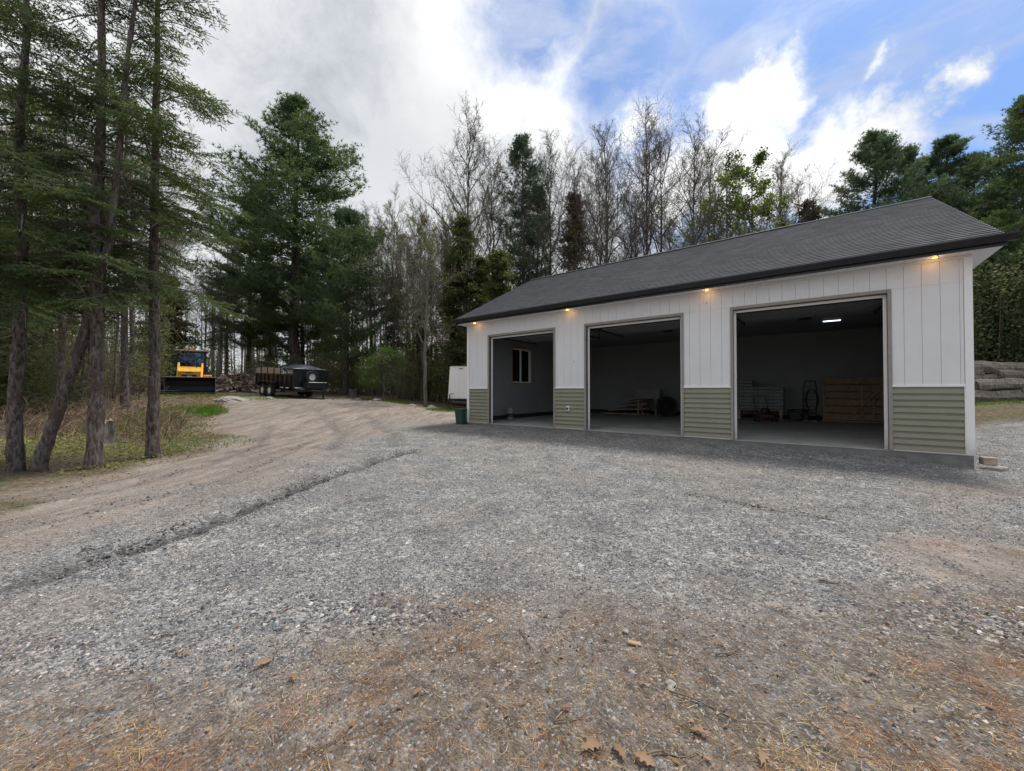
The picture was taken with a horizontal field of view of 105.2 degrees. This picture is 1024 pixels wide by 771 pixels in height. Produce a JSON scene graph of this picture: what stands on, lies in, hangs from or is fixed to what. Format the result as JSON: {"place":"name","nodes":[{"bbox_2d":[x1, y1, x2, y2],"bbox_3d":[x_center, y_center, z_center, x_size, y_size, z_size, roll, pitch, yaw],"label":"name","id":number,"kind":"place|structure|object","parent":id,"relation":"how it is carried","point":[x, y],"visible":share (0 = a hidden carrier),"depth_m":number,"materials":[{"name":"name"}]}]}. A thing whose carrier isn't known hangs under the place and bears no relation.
{"place":"outdoors","nodes":[
{"label":"outdoors","id":0,"kind":"place"},
{"bbox_2d":[0,385,1023,770],"bbox_3d":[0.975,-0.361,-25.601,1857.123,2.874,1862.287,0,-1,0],"label":"ground","id":1,"kind":"structure","parent":0,"point":[280,425],"depth_m":2.57,"materials":[{"name":"grey gravel"}]},
{"bbox_2d":[0,229,55,410],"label":"cedar tree","id":2,"kind":"object","parent":1,"relation":"on","point":[2,372],"visible":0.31,"depth_m":13.49,"materials":[{"name":"green plant"}]},
{"bbox_2d":[0,214,80,375],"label":"cedar tree","id":3,"kind":"object","parent":1,"relation":"on","point":[40,348],"visible":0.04,"depth_m":17.21,"materials":[{"name":"green plant"}]},
{"bbox_2d":[0,0,84,364],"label":"spruce tree","id":4,"kind":"object","parent":1,"relation":"on","point":[12,103],"visible":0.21,"depth_m":8.23,"materials":[{"name":"green plant"}]},
{"bbox_2d":[0,221,87,391],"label":"cedar tree","id":5,"kind":"object","parent":1,"relation":"on","point":[51,329],"visible":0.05,"depth_m":21.04,"materials":[{"name":"green plant"}]},
{"bbox_2d":[0,45,91,263],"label":"bare tree","id":6,"kind":"object","parent":1,"relation":"on","point":[38,86],"visible":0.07,"depth_m":22.31,"materials":[{"name":"brown plant"}]},
{"bbox_2d":[0,0,133,472],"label":"spruce tree","id":7,"kind":"object","parent":1,"relation":"on","point":[15,453],"visible":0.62,"depth_m":6.62,"materials":[{"name":"green plant"}]},
{"bbox_2d":[0,77,133,418],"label":"spruce tree","id":8,"kind":"object","parent":1,"relation":"on","point":[61,367],"visible":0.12,"depth_m":13.47,"materials":[{"name":"green plant"}]},
{"bbox_2d":[31,134,141,406],"bbox_3d":[-17.576,-4.679,16.375,3.612,11.490,4.174,0,-1,-11],"label":"budding tree","id":9,"kind":"object","parent":1,"relation":"on","point":[83,365],"visible":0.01,"depth_m":16.26,"materials":[{"name":"green plant"}]},
{"bbox_2d":[0,422,205,473],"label":"ground cover","id":10,"kind":"object","parent":1,"relation":"on","point":[107,453],"visible":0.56,"depth_m":8.73,"materials":[{"name":"green plant"}]},
{"bbox_2d":[0,0,211,471],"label":"spruce tree","id":11,"kind":"object","parent":1,"relation":"on","point":[40,460],"visible":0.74,"depth_m":6.78,"materials":[{"name":"green plant"}]},
{"bbox_2d":[0,387,216,445],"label":"dry stalks","id":12,"kind":"object","parent":1,"relation":"on","point":[32,416],"visible":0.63,"depth_m":11.74,"materials":[{"name":"brown plant"}]},
{"bbox_2d":[103,418,117,446],"bbox_3d":[-9.912,1.210,9.555,0.555,0.830,0.507,0,-1,0],"label":"tree stump","id":13,"kind":"object","parent":1,"relation":"on","point":[109,434],"visible":0.38,"depth_m":9.54,"materials":[{"name":"grey wood"}]},
{"bbox_2d":[0,0,224,469],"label":"spruce tree","id":14,"kind":"object","parent":1,"relation":"on","point":[95,426],"visible":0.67,"depth_m":6.84,"materials":[{"name":"green plant"}]},
{"bbox_2d":[39,30,196,408],"bbox_3d":[-15.995,-6.696,15.955,4.879,15.941,4.262,0,-1,-16],"label":"spruce tree","id":15,"kind":"object","parent":1,"relation":"on","point":[124,385],"visible":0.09,"depth_m":15.96,"materials":[{"name":"green plant"}]},
{"bbox_2d":[2,0,259,458],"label":"spruce tree","id":16,"kind":"object","parent":1,"relation":"on","point":[152,443],"visible":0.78,"depth_m":7.86,"materials":[{"name":"green plant"}]},
{"bbox_2d":[76,123,195,393],"bbox_3d":[-20.996,-7.583,22.052,7.447,16.542,5.689,-1,-1,56],"label":"bare tree","id":17,"kind":"object","parent":1,"relation":"on","point":[132,334],"visible":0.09,"depth_m":21.58,"materials":[{"name":"brown plant"}]},
{"bbox_2d":[77,130,197,400],"bbox_3d":[-17.898,-5.669,18.200,4.773,13.141,4.131,0,-1,31],"label":"budding tree","id":18,"kind":"object","parent":1,"relation":"on","point":[115,375],"visible":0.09,"depth_m":17.87,"materials":[{"name":"green plant"}]},
{"bbox_2d":[74,80,219,267],"bbox_3d":[-31.058,-13.414,33.977,10.277,28.293,8.895,1,-1,-41],"label":"budding tree","id":19,"kind":"object","parent":1,"relation":"on","point":[177,191],"visible":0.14,"depth_m":34.73,"materials":[{"name":"green plant"}]},
{"bbox_2d":[137,275,210,375],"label":"cedar tree","id":20,"kind":"object","parent":1,"relation":"on","point":[178,339],"visible":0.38,"depth_m":30.97,"materials":[{"name":"green plant"}]},
{"bbox_2d":[140,204,219,328],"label":"budding tree","id":21,"kind":"object","parent":1,"relation":"on","point":[194,287],"visible":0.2,"depth_m":32.79,"materials":[{"name":"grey plant"}]},
{"bbox_2d":[160,346,215,393],"bbox_3d":[-19.265,-0.950,23.466,2.480,2.886,5.270,1,0,-37],"label":"loader","id":22,"kind":"object","parent":1,"relation":"on","point":[194,377],"visible":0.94,"depth_m":22.62,"materials":[{"name":"metal"}]},
{"bbox_2d":[179,254,228,350],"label":"bare tree","id":23,"kind":"object","parent":1,"relation":"on","point":[199,305],"visible":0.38,"depth_m":33.40,"materials":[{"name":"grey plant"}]},
{"bbox_2d":[188,252,241,371],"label":"budding tree","id":24,"kind":"object","parent":1,"relation":"on","point":[213,315],"visible":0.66,"depth_m":29.99,"materials":[{"name":"grey plant"}]},
{"bbox_2d":[201,221,252,374],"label":"spruce tree","id":25,"kind":"object","parent":1,"relation":"on","point":[214,340],"visible":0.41,"depth_m":32.78,"materials":[{"name":"green plant"}]},
{"bbox_2d":[222,251,249,372],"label":"bare tree","id":26,"kind":"object","parent":1,"relation":"on","point":[232,297],"visible":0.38,"depth_m":31.35,"materials":[{"name":"brown plant"}]},
{"bbox_2d":[190,189,289,373],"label":"white pine","id":27,"kind":"object","parent":1,"relation":"on","point":[249,344],"visible":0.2,"depth_m":35.09,"materials":[{"name":"green plant"}]},
{"bbox_2d":[215,372,289,392],"bbox_3d":[-19.909,-0.188,27.940,6.546,1.534,5.561,0,-1,0],"label":"split wood heap","id":28,"kind":"object","parent":1,"relation":"on","point":[221,383],"visible":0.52,"depth_m":27.03,"materials":[{"name":"brown wood"}]},
{"bbox_2d":[1,257,511,389],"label":"distant wood","id":29,"kind":"object","parent":1,"relation":"on","point":[211,356],"visible":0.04,"depth_m":47.20,"materials":[{"name":"plant"}]},
{"bbox_2d":[243,293,288,374],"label":"cedar tree","id":30,"kind":"object","parent":1,"relation":"on","point":[260,346],"visible":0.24,"depth_m":34.83,"materials":[{"name":"green plant"}]},
{"bbox_2d":[165,90,376,390],"bbox_3d":[-18.512,-11.717,31.599,15.190,24.948,14.093,0,-1,-23],"label":"white pine","id":31,"kind":"object","parent":1,"relation":"on","point":[294,123],"visible":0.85,"depth_m":30.06,"materials":[{"name":"green plant"}]},
{"bbox_2d":[255,367,330,398],"bbox_3d":[-12.600,-0.172,23.116,6.050,1.747,2.480,2,1,33],"label":"dump trailer","id":32,"kind":"object","parent":1,"relation":"on","point":[306,382],"visible":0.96,"depth_m":22.37,"materials":[{"name":"black metal"}]},
{"bbox_2d":[246,254,342,367],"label":"white pine","id":33,"kind":"object","parent":1,"relation":"on","point":[302,331],"visible":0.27,"depth_m":32.95,"materials":[{"name":"green plant"}]},
{"bbox_2d":[281,202,407,394],"bbox_3d":[-11.605,-6.056,28.281,9.044,14.140,8.881,0,-1,27],"label":"white pine","id":34,"kind":"object","parent":1,"relation":"on","point":[338,234],"visible":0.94,"depth_m":27.03,"materials":[{"name":"green plant"}]},
{"bbox_2d":[350,354,387,397],"bbox_3d":[-8.480,-0.473,23.556,2.850,3.009,1.985,-1,-1,42],"label":"green shrub","id":35,"kind":"object","parent":1,"relation":"on","point":[366,371],"visible":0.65,"depth_m":23.49,"materials":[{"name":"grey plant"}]},
{"bbox_2d":[344,216,411,393],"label":"budding tree","id":36,"kind":"object","parent":1,"relation":"on","point":[372,287],"visible":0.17,"depth_m":30.52,"materials":[{"name":"grey plant"}]},
{"bbox_2d":[350,202,412,395],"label":"bare tree","id":37,"kind":"object","parent":1,"relation":"on","point":[382,294],"visible":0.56,"depth_m":28.23,"materials":[{"name":"grey plant"}]},
{"bbox_2d":[355,345,409,400],"bbox_3d":[-7.617,-0.712,23.067,2.560,3.726,3.675,-1,-1,33],"label":"green shrub","id":38,"kind":"object","parent":1,"relation":"on","point":[386,354],"visible":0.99,"depth_m":23.08,"materials":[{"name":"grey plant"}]},
{"bbox_2d":[356,199,418,395],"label":"budding tree","id":39,"kind":"object","parent":1,"relation":"on","point":[391,251],"visible":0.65,"depth_m":28.24,"materials":[{"name":"brown plant"}]},
{"bbox_2d":[363,181,419,393],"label":"bare tree","id":40,"kind":"object","parent":1,"relation":"on","point":[392,218],"visible":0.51,"depth_m":29.86,"materials":[{"name":"grey plant"}]},
{"bbox_2d":[365,227,421,391],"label":"bare tree","id":41,"kind":"object","parent":1,"relation":"on","point":[403,297],"visible":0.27,"depth_m":30.64,"materials":[{"name":"plant"}]},
{"bbox_2d":[374,277,413,386],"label":"cedar tree","id":42,"kind":"object","parent":1,"relation":"on","point":[389,336],"visible":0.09,"depth_m":32.67,"materials":[{"name":"green plant"}]},
{"bbox_2d":[365,198,457,400],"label":"budding tree","id":43,"kind":"object","parent":1,"relation":"on","point":[412,218],"visible":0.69,"depth_m":26.29,"materials":[{"name":"brown plant"}]},
{"bbox_2d":[383,197,450,398],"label":"bare tree","id":44,"kind":"object","parent":1,"relation":"on","point":[417,241],"visible":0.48,"depth_m":27.36,"materials":[{"name":"grey plant"}]},
{"bbox_2d":[397,303,439,399],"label":"cedar tree","id":45,"kind":"object","parent":1,"relation":"on","point":[412,353],"visible":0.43,"depth_m":26.81,"materials":[{"name":"green plant"}]},
{"bbox_2d":[2,403,836,578],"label":"soil clods","id":46,"kind":"object","parent":1,"relation":"on","point":[240,511],"visible":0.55,"depth_m":4.49,"materials":[{"name":"brown soil"}]},
{"bbox_2d":[393,211,474,406],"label":"bare tree","id":47,"kind":"object","parent":1,"relation":"on","point":[427,267],"visible":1,"depth_m":21.87,"materials":[{"name":"grey plant"}]},
{"bbox_2d":[415,251,466,390],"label":"cedar tree","id":48,"kind":"object","parent":1,"relation":"on","point":[449,317],"visible":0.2,"depth_m":26.65,"materials":[{"name":"green plant"}]},
{"bbox_2d":[412,197,484,397],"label":"budding tree","id":49,"kind":"object","parent":1,"relation":"on","point":[444,225],"visible":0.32,"depth_m":29.23,"materials":[{"name":"grey plant"}]},
{"bbox_2d":[422,212,486,396],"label":"cedar tree","id":50,"kind":"object","parent":1,"relation":"on","point":[461,223],"visible":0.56,"depth_m":25.86,"materials":[{"name":"green plant"}]},
{"bbox_2d":[448,366,466,409],"bbox_3d":[-1.571,0.167,21.592,4.123,2.386,2.110,0,-1,8],"label":"cargo trailer","id":51,"kind":"object","parent":1,"relation":"on","point":[457,393],"visible":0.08,"depth_m":20.92,"materials":[{"name":"metal"}]},
{"bbox_2d":[428,186,488,328],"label":"budding tree","id":52,"kind":"object","parent":1,"relation":"on","point":[469,215],"visible":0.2,"depth_m":30.44,"materials":[{"name":"grey plant"}]},
{"bbox_2d":[393,91,528,330],"bbox_3d":[-3.439,-9.866,28.548,9.985,22.876,10.209,0,-1,-6],"label":"bare tree","id":53,"kind":"object","parent":1,"relation":"on","point":[467,173],"visible":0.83,"depth_m":28.70,"materials":[{"name":"brown plant"}]},
{"bbox_2d":[441,255,491,388],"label":"cedar tree","id":54,"kind":"object","parent":1,"relation":"on","point":[482,271],"visible":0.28,"depth_m":25.72,"materials":[{"name":"green plant"}]},
{"bbox_2d":[460,248,517,405],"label":"cedar tree","id":55,"kind":"object","parent":1,"relation":"on","point":[496,286],"visible":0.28,"depth_m":23.75,"materials":[{"name":"green plant"}]},
{"bbox_2d":[0,275,981,417],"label":"undergrowth","id":56,"kind":"object","parent":1,"relation":"on","point":[334,383],"visible":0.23,"depth_m":25.48,"materials":[{"name":"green plant"}]},
{"bbox_2d":[447,138,554,272],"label":"bare tree","id":57,"kind":"object","parent":1,"relation":"on","point":[499,205],"visible":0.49,"depth_m":30.75,"materials":[{"name":"grey plant"}]},
{"bbox_2d":[466,160,552,307],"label":"budding tree","id":58,"kind":"object","parent":1,"relation":"on","point":[494,217],"visible":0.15,"depth_m":40.83,"materials":[{"name":"grey plant"}]},
{"bbox_2d":[0,500,1023,770],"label":"pine needle litter","id":59,"kind":"object","parent":1,"relation":"on","point":[780,768],"visible":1,"depth_m":1.64,"materials":[{"name":"brown plant"}]},
{"bbox_2d":[0,392,1023,770],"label":"leaf litter","id":60,"kind":"object","parent":1,"relation":"on","point":[172,402],"visible":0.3,"depth_m":6.63,"materials":[{"name":"brown plant"}]},
{"bbox_2d":[0,392,1023,454],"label":"grass","id":61,"kind":"structure","parent":1,"relation":"on","point":[205,412],"depth_m":14.76,"materials":[{"name":"green plant"}]},
{"bbox_2d":[483,132,558,290],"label":"white pine","id":62,"kind":"object","parent":1,"relation":"on","point":[523,149],"visible":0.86,"depth_m":28.88,"materials":[{"name":"green plant"}]},
{"bbox_2d":[515,186,559,282],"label":"bare tree","id":63,"kind":"object","parent":1,"relation":"on","point":[538,211],"visible":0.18,"depth_m":31.46,"materials":[{"name":"green plant"}]},
{"bbox_2d":[503,126,589,275],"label":"bare tree","id":64,"kind":"object","parent":1,"relation":"on","point":[548,175],"visible":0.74,"depth_m":30.16,"materials":[{"name":"brown plant"}]},
{"bbox_2d":[547,190,595,275],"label":"brown cedar","id":65,"kind":"object","parent":1,"relation":"on","point":[570,249],"visible":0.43,"depth_m":27.77,"materials":[{"name":"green plant"}]},
{"bbox_2d":[515,154,641,282],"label":"bare tree","id":66,"kind":"object","parent":1,"relation":"on","point":[586,212],"visible":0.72,"depth_m":27.43,"materials":[{"name":"brown plant"}]},
{"bbox_2d":[555,144,665,267],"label":"bare tree","id":67,"kind":"object","parent":1,"relation":"on","point":[584,152],"visible":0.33,"depth_m":31.86,"materials":[{"name":"grey plant"}]},
{"bbox_2d":[554,117,681,270],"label":"bare tree","id":68,"kind":"object","parent":1,"relation":"on","point":[605,162],"visible":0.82,"depth_m":27.79,"materials":[{"name":"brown plant"}]},
{"bbox_2d":[585,180,683,262],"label":"bare tree","id":69,"kind":"object","parent":1,"relation":"on","point":[628,241],"visible":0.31,"depth_m":28.78,"materials":[{"name":"plant"}]},
{"bbox_2d":[608,89,703,255],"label":"bare tree","id":70,"kind":"object","parent":1,"relation":"on","point":[649,157],"visible":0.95,"depth_m":26.97,"materials":[{"name":"grey plant"}]},
{"bbox_2d":[590,121,753,261],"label":"bare tree","id":71,"kind":"object","parent":1,"relation":"on","point":[677,196],"visible":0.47,"depth_m":28.25,"materials":[{"name":"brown plant"}]},
{"bbox_2d":[621,113,759,249],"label":"bare tree","id":72,"kind":"object","parent":1,"relation":"on","point":[695,148],"visible":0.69,"depth_m":27.56,"materials":[{"name":"grey plant"}]},
{"bbox_2d":[659,170,734,250],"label":"bare tree","id":73,"kind":"object","parent":1,"relation":"on","point":[700,196],"visible":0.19,"depth_m":33.27,"materials":[{"name":"plant"}]},
{"bbox_2d":[656,124,774,251],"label":"bare tree","id":74,"kind":"object","parent":1,"relation":"on","point":[710,162],"visible":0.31,"depth_m":32.72,"materials":[{"name":"grey plant"}]},
{"bbox_2d":[646,150,793,251],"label":"maple tree","id":75,"kind":"object","parent":1,"relation":"on","point":[725,180],"visible":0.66,"depth_m":25.38,"materials":[{"name":"green plant"}]},
{"bbox_2d":[451,196,1019,467],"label":"garage","id":76,"kind":"structure","parent":1,"relation":"on","point":[697,332],"depth_m":10.16,"materials":[{"name":"metal"}]},
{"bbox_2d":[511,346,532,384],"bbox_3d":[0.394,-0.837,16.790,0.155,1.598,1.538,-1,-1,37],"label":"window","id":77,"kind":"structure","parent":76,"relation":"in","point":[520,358],"depth_m":16.84,"materials":[{"name":"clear glass"}]},
{"bbox_2d":[493,330,600,344],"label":"overhead door","id":78,"kind":"structure","parent":76,"relation":"in","point":[534,338],"depth_m":14.43,"materials":[{"name":"metal"}]},
{"bbox_2d":[601,396,652,414],"bbox_3d":[5.567,0.935,18.974,2.231,0.875,0.958,-1,-1,34],"label":"lumber pile","id":79,"kind":"object","parent":76,"relation":"on","point":[631,413],"visible":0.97,"depth_m":18.56,"materials":[{"name":"brown wood"}]},
{"bbox_2d":[590,319,679,336],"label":"overhead door","id":80,"kind":"structure","parent":76,"relation":"in","point":[669,325],"depth_m":12.16,"materials":[{"name":"metal"}]},
{"bbox_2d":[635,389,662,415],"bbox_3d":[6.369,0.769,18.189,1.116,1.225,0.650,-1,-1,37],"label":"workbench","id":81,"kind":"object","parent":76,"relation":"on","point":[656,394],"visible":0.77,"depth_m":17.97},
{"bbox_2d":[656,396,677,416],"bbox_3d":[6.738,0.907,17.056,0.900,0.900,0.160,-1,-1,37],"label":"tire","id":82,"kind":"object","parent":76,"relation":"on","point":[666,406],"visible":1,"depth_m":16.99,"materials":[{"name":"rubber"}]},
{"bbox_2d":[753,395,777,421],"bbox_3d":[9.542,0.857,14.875,0.656,0.962,1.263,0,-1,20],"label":"lawn mower","id":83,"kind":"object","parent":76,"relation":"on","point":[764,413],"visible":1,"depth_m":14.45,"materials":[{"name":"red paint"}]},
{"bbox_2d":[736,298,882,326],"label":"overhead door","id":84,"kind":"structure","parent":76,"relation":"in","point":[868,305],"depth_m":9.68,"materials":[{"name":"metal"}]},
{"bbox_2d":[800,381,819,421],"bbox_3d":[11.059,0.574,14.553,0.562,1.521,0.458,-1,-1,43],"label":"hand truck","id":85,"kind":"object","parent":76,"relation":"on","point":[816,406],"visible":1,"depth_m":14.56,"materials":[{"name":"metal"}]},
{"bbox_2d":[822,377,883,422],"bbox_3d":[12.342,0.516,14.193,1.720,1.620,0.240,-1,-1,37],"label":"panel crate","id":86,"kind":"object","parent":76,"relation":"on","point":[862,399],"visible":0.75,"depth_m":14.15,"materials":[{"name":"brown wood"}]},
{"bbox_2d":[699,146,796,243],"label":"maple tree","id":87,"kind":"object","parent":1,"relation":"on","point":[759,159],"visible":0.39,"depth_m":26.28,"materials":[{"name":"green plant"}]},
{"bbox_2d":[740,163,832,233],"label":"bare tree","id":88,"kind":"object","parent":1,"relation":"on","point":[797,192],"visible":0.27,"depth_m":30.98,"materials":[{"name":"grey plant"}]},
{"bbox_2d":[728,138,852,234],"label":"bare tree","id":89,"kind":"object","parent":1,"relation":"on","point":[780,189],"visible":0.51,"depth_m":27.61,"materials":[{"name":"grey plant"}]},
{"bbox_2d":[793,197,827,223],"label":"brown cedar","id":90,"kind":"object","parent":1,"relation":"on","point":[815,216],"visible":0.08,"depth_m":26.82,"materials":[{"name":"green plant"}]},
{"bbox_2d":[815,127,981,265],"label":"white pine","id":91,"kind":"object","parent":1,"relation":"on","point":[878,152],"visible":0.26,"depth_m":24.04,"materials":[{"name":"green plant"}]},
{"bbox_2d":[862,143,944,209],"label":"white pine","id":92,"kind":"object","parent":1,"relation":"on","point":[911,153],"visible":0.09,"depth_m":26.79,"materials":[{"name":"green plant"}]},
{"bbox_2d":[895,132,1023,305],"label":"white pine","id":93,"kind":"object","parent":1,"relation":"on","point":[949,146],"visible":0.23,"depth_m":23.71,"materials":[{"name":"green plant"}]},
{"bbox_2d":[948,150,1023,246],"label":"white pine","id":94,"kind":"object","parent":1,"relation":"on","point":[983,152],"visible":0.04,"depth_m":28.29,"materials":[{"name":"green plant"}]},
{"bbox_2d":[949,94,1023,293],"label":"white pine","id":95,"kind":"object","parent":1,"relation":"on","point":[1010,165],"visible":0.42,"depth_m":21.18,"materials":[{"name":"green plant"}]},
{"bbox_2d":[973,249,1023,390],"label":"hedge","id":96,"kind":"object","parent":1,"relation":"on","point":[996,342],"visible":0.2,"depth_m":17.44,"materials":[{"name":"green plant"}]},
{"bbox_2d":[973,204,1023,328],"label":"white pine","id":97,"kind":"object","parent":1,"relation":"on","point":[1003,221],"visible":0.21,"depth_m":19.10,"materials":[{"name":"green plant"}]},
{"bbox_2d":[975,390,1023,401],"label":"log","id":98,"kind":"object","parent":1,"relation":"on","point":[1000,395],"visible":0.27,"depth_m":15.72,"materials":[{"name":"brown wood"}]},
{"bbox_2d":[0,0,1023,374],"label":"sky","id":99,"kind":"structure","parent":0,"point":[821,74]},
{"bbox_3d":[22.203,0.322,16.016,3.228,0.614,0.624,0,-1,0],"label":"log","id":100,"kind":"object","parent":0,"visible":0},
{"bbox_2d":[974,378,1023,390],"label":"log","id":101,"kind":"object","parent":100,"relation":"on","point":[999,384],"visible":0.89,"depth_m":15.83,"materials":[{"name":"brown wood"}]},
{"bbox_2d":[974,374,997,378],"bbox_3d":[19.300,-0.461,16.256,4.620,0.680,0.432,0,-1,-1],"label":"log","id":102,"kind":"object","parent":101,"relation":"on","point":[989,376],"visible":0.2,"depth_m":16.14,"materials":[{"name":"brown wood"}]},
{"bbox_2d":[974,361,1023,373],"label":"log","id":103,"kind":"object","parent":102,"relation":"on","point":[988,367],"visible":0.45,"depth_m":16.24,"materials":[{"name":"brown wood"}]},
{"bbox_2d":[992,369,1023,378],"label":"log","id":104,"kind":"object","parent":101,"relation":"on","point":[1005,373],"visible":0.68,"depth_m":16.07,"materials":[{"name":"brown wood"}]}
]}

